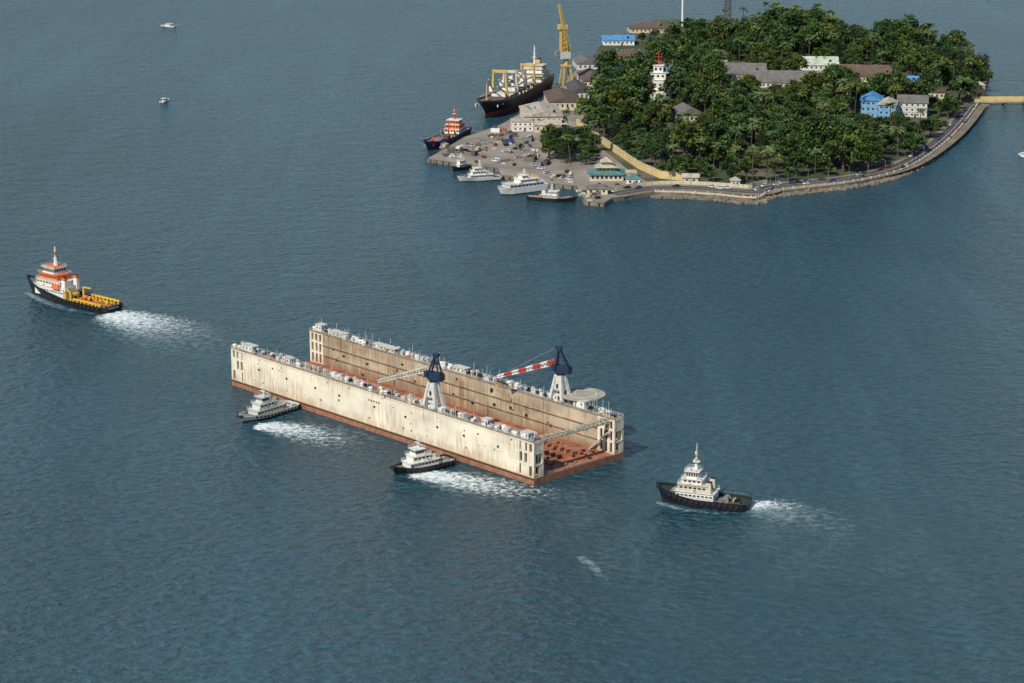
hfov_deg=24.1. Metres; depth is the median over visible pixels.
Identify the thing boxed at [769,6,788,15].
broadleaf tree
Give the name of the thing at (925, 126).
broadleaf tree
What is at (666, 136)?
casuarina tree
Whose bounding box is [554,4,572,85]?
quay crane
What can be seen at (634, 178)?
shore kiosk
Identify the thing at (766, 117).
broadleaf tree
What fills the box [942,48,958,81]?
casuarina tree
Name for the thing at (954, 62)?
palm tree
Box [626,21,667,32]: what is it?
barracks
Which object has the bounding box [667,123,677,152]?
palm tree
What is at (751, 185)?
garden wall
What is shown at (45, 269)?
windows
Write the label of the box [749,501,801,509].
tug wake
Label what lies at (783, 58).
broadleaf tree
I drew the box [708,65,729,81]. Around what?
broadleaf tree
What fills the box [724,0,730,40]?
lattice radio tower
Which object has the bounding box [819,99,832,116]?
palm tree
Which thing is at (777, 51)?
broadleaf tree
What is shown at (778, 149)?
palm tree
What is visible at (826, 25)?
palm tree
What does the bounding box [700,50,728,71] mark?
broadleaf tree
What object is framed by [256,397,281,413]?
windows
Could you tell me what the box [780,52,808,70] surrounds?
broadleaf tree
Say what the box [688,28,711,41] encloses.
broadleaf tree
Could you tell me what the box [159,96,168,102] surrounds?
motorboat
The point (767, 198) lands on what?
shore rocks
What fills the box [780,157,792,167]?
broadleaf tree
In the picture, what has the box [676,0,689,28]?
white radio mast
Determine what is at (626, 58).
broadleaf tree
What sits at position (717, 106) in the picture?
broadleaf tree
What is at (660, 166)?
broadleaf tree
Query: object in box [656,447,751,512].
harbour tug
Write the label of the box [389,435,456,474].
pusher tug
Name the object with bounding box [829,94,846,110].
broadleaf tree
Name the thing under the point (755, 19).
broadleaf tree
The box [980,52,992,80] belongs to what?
casuarina tree
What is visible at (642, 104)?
broadleaf tree
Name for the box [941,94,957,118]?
broadleaf tree
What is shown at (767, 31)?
broadleaf tree
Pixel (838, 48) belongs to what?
casuarina tree
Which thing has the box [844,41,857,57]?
broadleaf tree
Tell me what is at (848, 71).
broadleaf tree
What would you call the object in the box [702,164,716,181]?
broadleaf tree
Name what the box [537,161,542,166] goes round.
shipping container
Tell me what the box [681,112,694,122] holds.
palm tree
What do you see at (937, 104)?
broadleaf tree
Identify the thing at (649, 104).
broadleaf tree
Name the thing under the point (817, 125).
broadleaf tree
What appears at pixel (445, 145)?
shipping container
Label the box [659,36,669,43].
broadleaf tree
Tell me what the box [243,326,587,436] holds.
windows
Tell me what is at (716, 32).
broadleaf tree
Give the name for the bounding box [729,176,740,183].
shore kiosk
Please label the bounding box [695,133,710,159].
broadleaf tree
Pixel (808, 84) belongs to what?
broadleaf tree
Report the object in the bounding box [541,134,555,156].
broadleaf tree
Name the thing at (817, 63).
green roofed hall
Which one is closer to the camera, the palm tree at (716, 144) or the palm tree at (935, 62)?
the palm tree at (716, 144)
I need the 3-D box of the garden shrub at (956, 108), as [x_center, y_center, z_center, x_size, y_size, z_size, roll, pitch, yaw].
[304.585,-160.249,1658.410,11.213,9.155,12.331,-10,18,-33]
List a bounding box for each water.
[0,0,1023,682]
[90,315,230,380]
[413,253,494,301]
[546,489,676,607]
[727,508,921,577]
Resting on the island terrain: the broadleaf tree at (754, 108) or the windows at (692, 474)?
the broadleaf tree at (754, 108)
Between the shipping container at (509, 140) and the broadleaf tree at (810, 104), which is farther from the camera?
the broadleaf tree at (810, 104)
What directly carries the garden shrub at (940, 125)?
on the island terrain
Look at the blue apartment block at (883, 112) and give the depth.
1632.15 m
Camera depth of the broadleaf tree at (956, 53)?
1792.16 m
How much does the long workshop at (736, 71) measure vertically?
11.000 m
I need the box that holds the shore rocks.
[650,103,983,204]
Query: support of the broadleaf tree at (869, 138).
on the island terrain
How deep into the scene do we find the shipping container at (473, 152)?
1508.34 m
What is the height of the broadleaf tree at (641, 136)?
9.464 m
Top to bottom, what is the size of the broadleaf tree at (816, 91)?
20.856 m
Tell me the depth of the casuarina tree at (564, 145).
1482.15 m
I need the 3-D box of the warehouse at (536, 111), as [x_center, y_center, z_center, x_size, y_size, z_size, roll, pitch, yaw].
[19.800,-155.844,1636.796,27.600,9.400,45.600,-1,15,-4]
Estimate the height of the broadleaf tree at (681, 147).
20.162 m
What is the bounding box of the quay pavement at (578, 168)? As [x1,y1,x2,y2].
[428,59,649,201]
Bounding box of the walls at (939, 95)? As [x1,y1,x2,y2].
[923,92,944,98]
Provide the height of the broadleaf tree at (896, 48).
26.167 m
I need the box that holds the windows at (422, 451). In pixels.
[410,449,437,467]
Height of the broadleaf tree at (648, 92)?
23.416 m
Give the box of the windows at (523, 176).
[511,176,542,187]
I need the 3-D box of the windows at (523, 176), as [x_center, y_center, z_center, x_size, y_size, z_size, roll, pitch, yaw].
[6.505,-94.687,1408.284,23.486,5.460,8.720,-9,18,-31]
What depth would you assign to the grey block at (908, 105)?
1647.18 m
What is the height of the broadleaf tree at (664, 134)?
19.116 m
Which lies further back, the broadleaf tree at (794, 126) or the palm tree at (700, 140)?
the broadleaf tree at (794, 126)
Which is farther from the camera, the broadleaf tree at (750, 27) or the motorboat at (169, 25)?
the motorboat at (169, 25)
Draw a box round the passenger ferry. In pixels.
[498,168,548,194]
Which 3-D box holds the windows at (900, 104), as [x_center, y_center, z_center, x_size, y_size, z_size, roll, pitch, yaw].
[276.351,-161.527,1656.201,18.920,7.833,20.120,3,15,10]
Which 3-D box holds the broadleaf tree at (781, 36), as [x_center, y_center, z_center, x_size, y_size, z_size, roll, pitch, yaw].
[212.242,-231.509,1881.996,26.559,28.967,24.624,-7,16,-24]
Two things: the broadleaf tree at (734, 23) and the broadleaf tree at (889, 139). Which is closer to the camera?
the broadleaf tree at (889, 139)
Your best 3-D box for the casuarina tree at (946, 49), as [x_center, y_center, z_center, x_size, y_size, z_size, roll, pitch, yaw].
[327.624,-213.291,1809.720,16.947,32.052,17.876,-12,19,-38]
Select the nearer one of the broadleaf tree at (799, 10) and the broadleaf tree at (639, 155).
the broadleaf tree at (639, 155)
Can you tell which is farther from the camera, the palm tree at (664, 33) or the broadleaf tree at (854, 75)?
the palm tree at (664, 33)
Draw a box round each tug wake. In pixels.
[97,310,198,334]
[253,422,339,442]
[409,471,545,496]
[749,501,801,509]
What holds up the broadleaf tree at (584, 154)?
on the island terrain
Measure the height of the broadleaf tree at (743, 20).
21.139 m
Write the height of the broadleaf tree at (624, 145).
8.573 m
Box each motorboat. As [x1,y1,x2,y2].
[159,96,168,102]
[161,23,175,27]
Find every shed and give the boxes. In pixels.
[564,79,588,97]
[572,54,597,69]
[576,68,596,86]
[601,34,634,44]
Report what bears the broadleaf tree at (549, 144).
on the island terrain
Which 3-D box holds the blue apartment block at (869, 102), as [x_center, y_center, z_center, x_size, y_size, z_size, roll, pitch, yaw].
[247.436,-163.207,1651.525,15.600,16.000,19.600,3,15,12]
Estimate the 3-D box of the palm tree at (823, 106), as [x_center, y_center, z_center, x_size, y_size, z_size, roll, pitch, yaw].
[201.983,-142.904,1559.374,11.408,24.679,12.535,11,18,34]
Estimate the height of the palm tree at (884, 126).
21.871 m
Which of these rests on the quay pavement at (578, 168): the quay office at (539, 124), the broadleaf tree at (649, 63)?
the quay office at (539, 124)
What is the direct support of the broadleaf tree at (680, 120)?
on the island terrain
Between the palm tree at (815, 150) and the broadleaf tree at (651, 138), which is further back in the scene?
the broadleaf tree at (651, 138)
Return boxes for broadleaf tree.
[539,123,562,137]
[540,139,556,158]
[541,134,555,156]
[546,127,564,153]
[550,137,564,156]
[559,124,575,134]
[561,139,583,160]
[570,125,593,136]
[573,97,598,124]
[576,149,590,164]
[577,133,595,149]
[580,108,609,133]
[583,77,611,98]
[585,104,620,137]
[585,144,600,160]
[589,132,601,145]
[590,65,620,83]
[593,48,622,66]
[596,83,628,107]
[598,85,627,99]
[603,60,649,84]
[612,133,624,146]
[613,71,646,120]
[616,100,631,124]
[618,96,643,131]
[619,56,644,70]
[619,65,645,96]
[619,124,630,133]
[619,140,636,151]
[620,131,630,140]
[627,148,637,156]
[628,112,650,138]
[630,52,657,78]
[632,100,646,116]
[632,128,649,136]
[635,87,652,102]
[635,150,650,162]
[637,32,645,39]
[637,132,648,140]
[639,132,662,159]
[641,75,656,94]
[641,103,667,136]
[642,100,654,126]
[642,141,667,166]
[644,37,667,61]
[649,28,659,34]
[650,93,676,112]
[650,125,663,134]
[654,109,672,125]
[654,162,666,170]
[657,71,690,102]
[657,127,677,156]
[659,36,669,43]
[662,48,681,63]
[663,23,683,39]
[666,120,706,152]
[666,154,689,171]
[667,58,699,98]
[668,33,684,49]
[669,116,684,130]
[675,78,698,102]
[675,136,704,153]
[676,153,693,172]
[678,17,695,28]
[678,44,692,60]
[681,73,699,86]
[684,25,707,45]
[685,36,704,53]
[686,18,707,28]
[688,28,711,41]
[690,48,715,71]
[690,97,703,109]
[691,81,720,112]
[691,156,707,172]
[694,38,727,60]
[694,112,718,128]
[695,67,728,92]
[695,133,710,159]
[696,83,722,111]
[696,136,725,164]
[699,117,728,143]
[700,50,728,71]
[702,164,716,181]
[704,93,726,107]
[706,145,735,170]
[707,15,733,45]
[707,26,723,39]
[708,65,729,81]
[708,97,733,116]
[711,37,723,44]
[711,120,738,134]
[716,108,734,123]
[716,124,741,146]
[720,40,729,48]
[720,152,737,179]
[723,17,740,37]
[724,80,752,93]
[725,41,745,60]
[726,86,750,106]
[726,102,737,115]
[726,162,740,177]
[727,38,751,58]
[727,93,751,112]
[728,138,747,159]
[729,29,741,39]
[731,112,757,140]
[734,77,754,91]
[735,22,764,38]
[737,74,761,90]
[738,155,758,180]
[739,15,755,24]
[742,152,752,158]
[743,32,756,44]
[743,54,754,61]
[743,98,763,110]
[743,104,763,141]
[743,109,777,145]
[745,42,757,51]
[747,93,763,106]
[748,57,759,62]
[749,41,770,60]
[750,14,759,21]
[751,156,763,164]
[753,21,778,55]
[756,88,780,108]
[758,3,787,26]
[758,48,775,61]
[760,116,792,140]
[761,55,775,66]
[762,120,796,158]
[764,104,784,118]
[765,140,785,160]
[766,28,799,48]
[767,160,779,173]
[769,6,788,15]
[769,46,788,57]
[771,57,786,69]
[774,90,786,108]
[774,112,793,122]
[775,10,802,57]
[778,12,808,54]
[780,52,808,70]
[780,57,794,69]
[780,108,788,115]
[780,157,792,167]
[782,166,795,180]
[783,135,803,153]
[784,79,807,96]
[784,93,801,108]
[784,150,806,175]
[785,121,804,139]
[786,113,800,122]
[787,101,810,120]
[788,32,815,52]
[789,7,807,19]
[792,71,832,96]
[792,135,822,168]
[793,25,821,55]
[793,115,834,155]
[799,17,830,53]
[801,113,834,154]
[803,9,828,28]
[804,154,821,172]
[806,87,829,112]
[808,102,818,109]
[810,6,826,20]
[811,88,833,108]
[812,47,831,55]
[817,63,851,95]
[817,139,841,169]
[818,104,844,120]
[820,42,836,54]
[820,160,836,170]
[821,15,844,41]
[824,114,863,160]
[826,66,852,83]
[827,134,862,171]
[829,23,858,55]
[829,38,844,53]
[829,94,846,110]
[829,115,842,134]
[839,55,850,63]
[842,78,873,111]
[843,48,853,57]
[843,112,854,118]
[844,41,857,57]
[845,72,861,102]
[848,45,868,55]
[848,133,861,166]
[850,56,860,63]
[851,24,865,38]
[851,49,865,58]
[853,113,866,123]
[855,120,867,133]
[855,144,878,169]
[856,133,884,161]
[858,36,876,57]
[860,131,871,138]
[867,73,891,96]
[867,142,886,165]
[868,73,889,95]
[869,116,889,133]
[870,38,885,47]
[870,60,884,64]
[871,18,891,36]
[871,48,882,59]
[877,32,901,48]
[878,132,899,155]
[881,76,917,108]
[882,40,906,62]
[883,19,903,35]
[884,61,908,99]
[887,111,908,137]
[891,26,915,47]
[893,13,921,31]
[896,49,921,75]
[898,30,927,47]
[900,27,936,46]
[900,48,923,75]
[900,139,917,153]
[902,43,924,73]
[902,132,927,151]
[907,77,922,94]
[914,119,935,135]
[915,67,942,94]
[919,24,937,37]
[919,53,933,69]
[920,45,930,56]
[922,54,952,75]
[924,42,938,53]
[927,117,937,135]
[932,99,946,116]
[934,33,959,47]
[938,41,957,54]
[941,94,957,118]
[943,68,951,79]
[948,29,971,48]
[948,50,965,65]
[948,76,974,99]
[954,45,965,54]
[957,68,979,98]
[959,54,993,79]
[964,48,975,57]
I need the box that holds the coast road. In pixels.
[609,103,981,195]
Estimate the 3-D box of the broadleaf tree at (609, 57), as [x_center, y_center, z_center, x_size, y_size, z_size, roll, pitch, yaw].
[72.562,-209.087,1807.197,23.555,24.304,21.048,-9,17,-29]
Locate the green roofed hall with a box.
[797,56,838,74]
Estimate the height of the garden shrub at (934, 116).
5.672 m
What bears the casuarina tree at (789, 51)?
on the island terrain
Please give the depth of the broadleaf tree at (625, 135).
1534.51 m
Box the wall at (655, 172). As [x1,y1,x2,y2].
[577,119,699,180]
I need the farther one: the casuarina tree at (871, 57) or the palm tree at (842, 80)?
the casuarina tree at (871, 57)
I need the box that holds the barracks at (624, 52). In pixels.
[616,48,645,60]
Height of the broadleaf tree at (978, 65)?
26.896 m
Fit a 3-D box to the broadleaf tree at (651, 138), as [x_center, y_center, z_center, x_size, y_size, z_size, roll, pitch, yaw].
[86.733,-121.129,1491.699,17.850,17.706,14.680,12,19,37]
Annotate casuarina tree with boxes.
[556,127,575,162]
[607,116,620,144]
[657,128,673,162]
[754,128,768,158]
[786,48,793,67]
[796,43,804,55]
[832,41,844,63]
[867,45,877,64]
[889,111,906,148]
[932,45,942,75]
[938,39,957,74]
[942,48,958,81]
[950,58,963,79]
[953,51,966,65]
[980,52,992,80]
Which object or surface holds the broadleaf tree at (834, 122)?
on the island terrain
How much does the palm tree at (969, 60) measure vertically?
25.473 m
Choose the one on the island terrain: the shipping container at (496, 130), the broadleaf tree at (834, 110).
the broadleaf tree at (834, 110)
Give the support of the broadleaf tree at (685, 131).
on the island terrain
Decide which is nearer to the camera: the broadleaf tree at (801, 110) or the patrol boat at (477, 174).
the patrol boat at (477, 174)
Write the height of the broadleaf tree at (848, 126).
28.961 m
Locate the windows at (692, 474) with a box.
[677,471,711,498]
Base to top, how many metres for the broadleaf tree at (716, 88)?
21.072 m
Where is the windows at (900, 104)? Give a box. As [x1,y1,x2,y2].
[900,104,924,115]
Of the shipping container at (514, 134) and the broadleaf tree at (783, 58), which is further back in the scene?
the broadleaf tree at (783, 58)
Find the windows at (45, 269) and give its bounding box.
[37,267,64,293]
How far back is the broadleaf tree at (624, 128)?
1558.10 m
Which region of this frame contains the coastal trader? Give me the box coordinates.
[526,183,577,202]
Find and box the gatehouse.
[968,81,984,95]
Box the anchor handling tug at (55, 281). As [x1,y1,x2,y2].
[26,246,122,313]
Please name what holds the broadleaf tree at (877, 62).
on the island terrain
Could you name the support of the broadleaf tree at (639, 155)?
on the island terrain
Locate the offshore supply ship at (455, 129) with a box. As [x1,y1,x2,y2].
[423,106,471,150]
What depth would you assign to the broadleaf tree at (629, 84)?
1622.17 m
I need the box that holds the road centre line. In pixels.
[616,108,969,193]
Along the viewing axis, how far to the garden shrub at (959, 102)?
1681.00 m
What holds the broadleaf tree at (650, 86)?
on the island terrain
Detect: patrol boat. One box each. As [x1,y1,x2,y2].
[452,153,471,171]
[457,160,502,181]
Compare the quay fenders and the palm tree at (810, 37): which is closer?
the quay fenders
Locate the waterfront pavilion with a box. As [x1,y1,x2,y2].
[587,157,636,180]
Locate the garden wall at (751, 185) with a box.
[608,180,766,190]
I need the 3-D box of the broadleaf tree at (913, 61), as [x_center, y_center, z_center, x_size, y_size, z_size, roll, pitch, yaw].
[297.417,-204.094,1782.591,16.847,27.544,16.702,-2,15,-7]
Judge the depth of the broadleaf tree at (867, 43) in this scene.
1913.39 m
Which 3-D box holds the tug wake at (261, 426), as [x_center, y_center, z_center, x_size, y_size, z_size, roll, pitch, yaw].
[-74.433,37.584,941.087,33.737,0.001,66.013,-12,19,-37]
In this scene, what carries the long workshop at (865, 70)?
on the island terrain
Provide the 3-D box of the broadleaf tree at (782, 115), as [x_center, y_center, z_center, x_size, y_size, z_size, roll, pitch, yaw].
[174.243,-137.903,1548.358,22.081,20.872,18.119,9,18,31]
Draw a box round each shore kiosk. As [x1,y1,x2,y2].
[585,184,608,194]
[625,174,640,183]
[681,173,699,180]
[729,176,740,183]
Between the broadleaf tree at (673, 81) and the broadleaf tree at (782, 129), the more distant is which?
the broadleaf tree at (673, 81)
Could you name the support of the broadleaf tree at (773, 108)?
on the island terrain
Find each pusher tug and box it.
[237,384,299,422]
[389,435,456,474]
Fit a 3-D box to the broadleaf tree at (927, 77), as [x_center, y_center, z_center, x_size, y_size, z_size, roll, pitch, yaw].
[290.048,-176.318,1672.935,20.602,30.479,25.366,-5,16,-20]
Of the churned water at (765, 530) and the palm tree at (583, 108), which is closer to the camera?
the churned water at (765, 530)
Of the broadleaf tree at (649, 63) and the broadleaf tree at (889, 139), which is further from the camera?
the broadleaf tree at (649, 63)
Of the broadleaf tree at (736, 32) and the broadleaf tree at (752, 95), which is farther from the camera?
the broadleaf tree at (736, 32)
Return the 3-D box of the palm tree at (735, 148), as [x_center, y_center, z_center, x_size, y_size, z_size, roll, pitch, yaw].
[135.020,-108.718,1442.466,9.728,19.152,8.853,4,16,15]
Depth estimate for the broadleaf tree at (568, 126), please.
1536.77 m
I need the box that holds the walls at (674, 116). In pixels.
[670,112,697,121]
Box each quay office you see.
[510,118,533,130]
[533,118,570,132]
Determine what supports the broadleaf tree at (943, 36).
on the island terrain
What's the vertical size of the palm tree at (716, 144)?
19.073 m
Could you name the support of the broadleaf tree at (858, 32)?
on the island terrain
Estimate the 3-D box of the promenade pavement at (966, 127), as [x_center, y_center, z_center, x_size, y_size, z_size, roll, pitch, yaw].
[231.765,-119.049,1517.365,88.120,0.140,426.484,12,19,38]
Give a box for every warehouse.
[519,101,563,120]
[543,87,579,109]
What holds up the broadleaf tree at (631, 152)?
on the island terrain
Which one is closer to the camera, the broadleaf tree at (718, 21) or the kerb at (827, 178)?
the kerb at (827, 178)
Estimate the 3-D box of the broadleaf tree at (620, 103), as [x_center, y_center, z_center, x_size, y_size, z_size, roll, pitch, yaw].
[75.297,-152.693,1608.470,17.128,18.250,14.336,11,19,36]
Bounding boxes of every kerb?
[608,102,970,192]
[623,106,978,194]
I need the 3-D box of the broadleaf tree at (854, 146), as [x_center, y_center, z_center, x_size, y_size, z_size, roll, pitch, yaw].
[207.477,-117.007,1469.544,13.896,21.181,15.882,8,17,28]
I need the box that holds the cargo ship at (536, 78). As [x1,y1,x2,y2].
[475,46,554,117]
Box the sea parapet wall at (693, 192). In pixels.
[656,102,978,197]
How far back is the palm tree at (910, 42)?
1889.56 m
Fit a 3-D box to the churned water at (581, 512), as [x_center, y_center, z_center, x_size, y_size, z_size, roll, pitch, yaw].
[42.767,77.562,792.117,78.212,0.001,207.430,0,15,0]
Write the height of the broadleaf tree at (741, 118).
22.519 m
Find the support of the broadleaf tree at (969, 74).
on the island terrain
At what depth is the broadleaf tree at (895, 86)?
1662.17 m
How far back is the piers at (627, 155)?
1489.46 m
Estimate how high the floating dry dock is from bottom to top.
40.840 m
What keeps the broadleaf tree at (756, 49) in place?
on the island terrain
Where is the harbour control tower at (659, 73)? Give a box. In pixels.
[647,52,671,100]
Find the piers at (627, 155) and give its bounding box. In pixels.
[576,118,673,179]
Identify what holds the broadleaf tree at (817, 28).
on the island terrain
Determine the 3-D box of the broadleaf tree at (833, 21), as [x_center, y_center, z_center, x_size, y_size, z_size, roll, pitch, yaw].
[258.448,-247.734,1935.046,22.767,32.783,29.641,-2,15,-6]
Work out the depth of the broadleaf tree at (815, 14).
1943.84 m
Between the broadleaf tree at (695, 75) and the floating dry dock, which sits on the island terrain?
the broadleaf tree at (695, 75)
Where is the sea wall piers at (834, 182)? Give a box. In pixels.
[654,101,978,197]
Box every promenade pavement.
[608,102,969,191]
[618,104,990,196]
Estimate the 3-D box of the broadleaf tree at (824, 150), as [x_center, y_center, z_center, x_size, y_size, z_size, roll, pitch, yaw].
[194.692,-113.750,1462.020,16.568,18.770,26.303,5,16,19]
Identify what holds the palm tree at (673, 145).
on the island terrain
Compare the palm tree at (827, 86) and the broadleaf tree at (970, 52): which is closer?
the palm tree at (827, 86)
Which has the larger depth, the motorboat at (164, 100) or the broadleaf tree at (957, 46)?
the broadleaf tree at (957, 46)
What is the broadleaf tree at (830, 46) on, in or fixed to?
on the island terrain
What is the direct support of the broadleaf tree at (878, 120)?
on the island terrain
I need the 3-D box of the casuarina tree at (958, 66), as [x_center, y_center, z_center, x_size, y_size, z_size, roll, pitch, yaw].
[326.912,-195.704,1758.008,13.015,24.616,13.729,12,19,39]
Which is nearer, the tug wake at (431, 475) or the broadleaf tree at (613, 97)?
the tug wake at (431, 475)
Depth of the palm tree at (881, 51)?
1835.36 m
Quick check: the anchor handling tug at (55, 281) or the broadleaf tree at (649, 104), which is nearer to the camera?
the anchor handling tug at (55, 281)
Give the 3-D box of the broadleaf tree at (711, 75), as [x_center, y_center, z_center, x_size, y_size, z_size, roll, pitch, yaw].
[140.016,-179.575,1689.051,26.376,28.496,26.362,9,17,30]
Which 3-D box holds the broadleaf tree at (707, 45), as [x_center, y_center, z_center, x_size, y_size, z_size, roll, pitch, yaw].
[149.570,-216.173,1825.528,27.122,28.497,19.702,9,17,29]
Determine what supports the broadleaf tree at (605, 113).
on the island terrain
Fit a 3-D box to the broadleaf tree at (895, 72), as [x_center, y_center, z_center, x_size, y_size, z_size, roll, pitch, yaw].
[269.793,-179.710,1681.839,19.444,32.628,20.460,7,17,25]
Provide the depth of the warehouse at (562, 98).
1682.30 m
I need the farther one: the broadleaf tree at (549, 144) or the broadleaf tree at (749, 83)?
the broadleaf tree at (749, 83)
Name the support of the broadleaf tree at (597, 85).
on the island terrain
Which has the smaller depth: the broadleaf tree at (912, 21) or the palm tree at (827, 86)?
the palm tree at (827, 86)
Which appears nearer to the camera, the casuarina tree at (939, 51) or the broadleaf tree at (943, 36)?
the casuarina tree at (939, 51)
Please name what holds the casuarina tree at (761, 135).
on the island terrain
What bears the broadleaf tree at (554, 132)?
on the island terrain
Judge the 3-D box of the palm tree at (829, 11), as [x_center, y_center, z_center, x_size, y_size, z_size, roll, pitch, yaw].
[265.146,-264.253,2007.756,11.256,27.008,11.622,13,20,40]
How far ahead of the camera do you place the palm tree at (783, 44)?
1829.93 m
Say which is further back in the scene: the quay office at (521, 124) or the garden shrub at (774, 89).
the garden shrub at (774, 89)
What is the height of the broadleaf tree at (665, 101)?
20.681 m
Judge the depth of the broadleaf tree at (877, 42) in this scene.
1919.85 m
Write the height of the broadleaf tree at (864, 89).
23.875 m
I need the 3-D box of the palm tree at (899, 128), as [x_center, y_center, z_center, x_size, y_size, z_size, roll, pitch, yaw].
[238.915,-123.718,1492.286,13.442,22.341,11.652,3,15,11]
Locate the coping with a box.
[577,118,699,174]
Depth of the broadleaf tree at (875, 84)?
1669.69 m
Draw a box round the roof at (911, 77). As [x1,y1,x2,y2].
[907,76,918,81]
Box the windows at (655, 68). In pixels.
[647,68,667,96]
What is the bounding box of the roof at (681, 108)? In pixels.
[673,102,702,114]
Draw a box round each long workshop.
[724,62,766,79]
[745,70,819,87]
[839,64,899,81]
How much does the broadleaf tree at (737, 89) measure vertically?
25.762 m
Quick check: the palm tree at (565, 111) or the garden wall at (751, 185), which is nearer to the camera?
the garden wall at (751, 185)
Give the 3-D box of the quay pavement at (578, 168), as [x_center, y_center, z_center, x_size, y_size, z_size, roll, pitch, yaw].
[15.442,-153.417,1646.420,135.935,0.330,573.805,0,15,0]
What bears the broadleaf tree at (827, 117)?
on the island terrain
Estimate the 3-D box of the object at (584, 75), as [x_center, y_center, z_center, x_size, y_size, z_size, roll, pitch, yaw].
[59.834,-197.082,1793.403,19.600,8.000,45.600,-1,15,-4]
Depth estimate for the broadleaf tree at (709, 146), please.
1465.85 m
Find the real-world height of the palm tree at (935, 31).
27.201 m
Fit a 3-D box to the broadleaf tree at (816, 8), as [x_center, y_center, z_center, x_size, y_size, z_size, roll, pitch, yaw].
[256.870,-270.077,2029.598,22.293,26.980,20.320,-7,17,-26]
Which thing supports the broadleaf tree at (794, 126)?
on the island terrain
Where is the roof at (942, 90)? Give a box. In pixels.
[925,84,945,92]
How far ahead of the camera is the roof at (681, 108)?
1625.38 m
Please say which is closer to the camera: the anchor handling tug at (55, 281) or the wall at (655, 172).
the anchor handling tug at (55, 281)
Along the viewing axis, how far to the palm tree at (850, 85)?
1652.83 m
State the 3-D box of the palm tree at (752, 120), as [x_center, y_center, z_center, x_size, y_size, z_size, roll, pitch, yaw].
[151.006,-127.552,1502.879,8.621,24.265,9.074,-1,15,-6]
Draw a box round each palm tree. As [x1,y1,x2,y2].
[561,109,572,123]
[561,134,572,165]
[576,105,588,132]
[588,120,598,144]
[654,94,670,127]
[659,31,669,53]
[662,104,671,127]
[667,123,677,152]
[667,143,679,157]
[676,67,685,102]
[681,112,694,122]
[694,137,705,170]
[711,142,722,166]
[729,127,742,153]
[731,144,742,175]
[733,36,745,62]
[739,7,747,15]
[745,144,761,182]
[747,125,758,137]
[748,118,759,145]
[752,91,764,133]
[753,117,762,145]
[759,145,775,179]
[764,92,773,109]
[766,130,778,160]
[769,145,780,177]
[778,42,789,69]
[798,91,807,99]
[805,35,816,51]
[809,97,821,114]
[809,147,822,177]
[817,102,830,112]
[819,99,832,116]
[821,83,832,92]
[822,23,831,42]
[824,9,835,14]
[826,31,839,38]
[835,86,847,96]
[837,78,848,99]
[838,102,850,114]
[846,83,853,111]
[852,82,861,109]
[868,31,879,37]
[877,49,886,64]
[878,124,889,138]
[884,102,895,145]
[887,126,905,159]
[903,40,912,46]
[916,108,927,132]
[924,22,934,42]
[927,30,940,35]
[932,60,943,81]
[949,60,957,93]
[953,47,964,52]
[957,76,966,99]
[962,58,974,68]
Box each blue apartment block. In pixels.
[860,91,883,116]
[877,96,897,117]
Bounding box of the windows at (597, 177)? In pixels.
[592,168,621,178]
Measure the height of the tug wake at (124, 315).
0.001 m
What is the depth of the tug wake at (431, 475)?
890.22 m
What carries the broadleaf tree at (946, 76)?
on the island terrain
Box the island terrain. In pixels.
[427,20,989,206]
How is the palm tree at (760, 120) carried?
on the island terrain
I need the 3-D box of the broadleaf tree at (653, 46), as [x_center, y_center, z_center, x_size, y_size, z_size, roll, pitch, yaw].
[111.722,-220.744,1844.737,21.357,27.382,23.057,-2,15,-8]
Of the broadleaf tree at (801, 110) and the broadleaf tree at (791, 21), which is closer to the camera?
the broadleaf tree at (801, 110)
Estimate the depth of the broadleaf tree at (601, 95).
1638.78 m
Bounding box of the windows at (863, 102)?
[862,102,877,115]
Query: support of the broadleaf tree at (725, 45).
on the island terrain
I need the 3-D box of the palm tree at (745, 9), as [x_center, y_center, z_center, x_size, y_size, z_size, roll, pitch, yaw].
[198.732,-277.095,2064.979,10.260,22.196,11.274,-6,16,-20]
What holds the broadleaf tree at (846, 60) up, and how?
on the island terrain
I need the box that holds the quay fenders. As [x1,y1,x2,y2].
[430,159,599,206]
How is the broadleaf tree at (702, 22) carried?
on the island terrain
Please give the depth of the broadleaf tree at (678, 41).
1919.27 m
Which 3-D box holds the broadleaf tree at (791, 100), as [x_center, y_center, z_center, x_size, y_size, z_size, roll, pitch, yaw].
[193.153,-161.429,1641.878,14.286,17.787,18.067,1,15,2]
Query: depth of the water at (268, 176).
1039.80 m
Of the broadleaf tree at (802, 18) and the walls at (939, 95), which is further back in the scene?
the broadleaf tree at (802, 18)
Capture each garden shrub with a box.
[668,99,678,107]
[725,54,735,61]
[767,84,782,94]
[771,87,784,94]
[862,114,873,122]
[904,116,910,122]
[905,125,919,132]
[928,114,938,118]
[929,97,938,107]
[935,122,942,130]
[949,106,960,113]
[956,100,965,105]
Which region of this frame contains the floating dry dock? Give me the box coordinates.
[231,318,623,485]
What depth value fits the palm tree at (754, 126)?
1523.95 m
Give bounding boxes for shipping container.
[442,143,448,148]
[447,148,457,152]
[471,150,476,155]
[491,128,499,132]
[504,139,513,143]
[508,132,517,136]
[522,137,531,141]
[524,157,534,161]
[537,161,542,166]
[543,160,548,165]
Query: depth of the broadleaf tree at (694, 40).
1865.51 m
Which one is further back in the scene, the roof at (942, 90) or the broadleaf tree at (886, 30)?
the broadleaf tree at (886, 30)
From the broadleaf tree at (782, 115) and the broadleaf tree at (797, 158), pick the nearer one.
the broadleaf tree at (797, 158)
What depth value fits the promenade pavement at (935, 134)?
1483.39 m
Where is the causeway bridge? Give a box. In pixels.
[972,96,1023,104]
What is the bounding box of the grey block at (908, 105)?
[897,94,928,117]

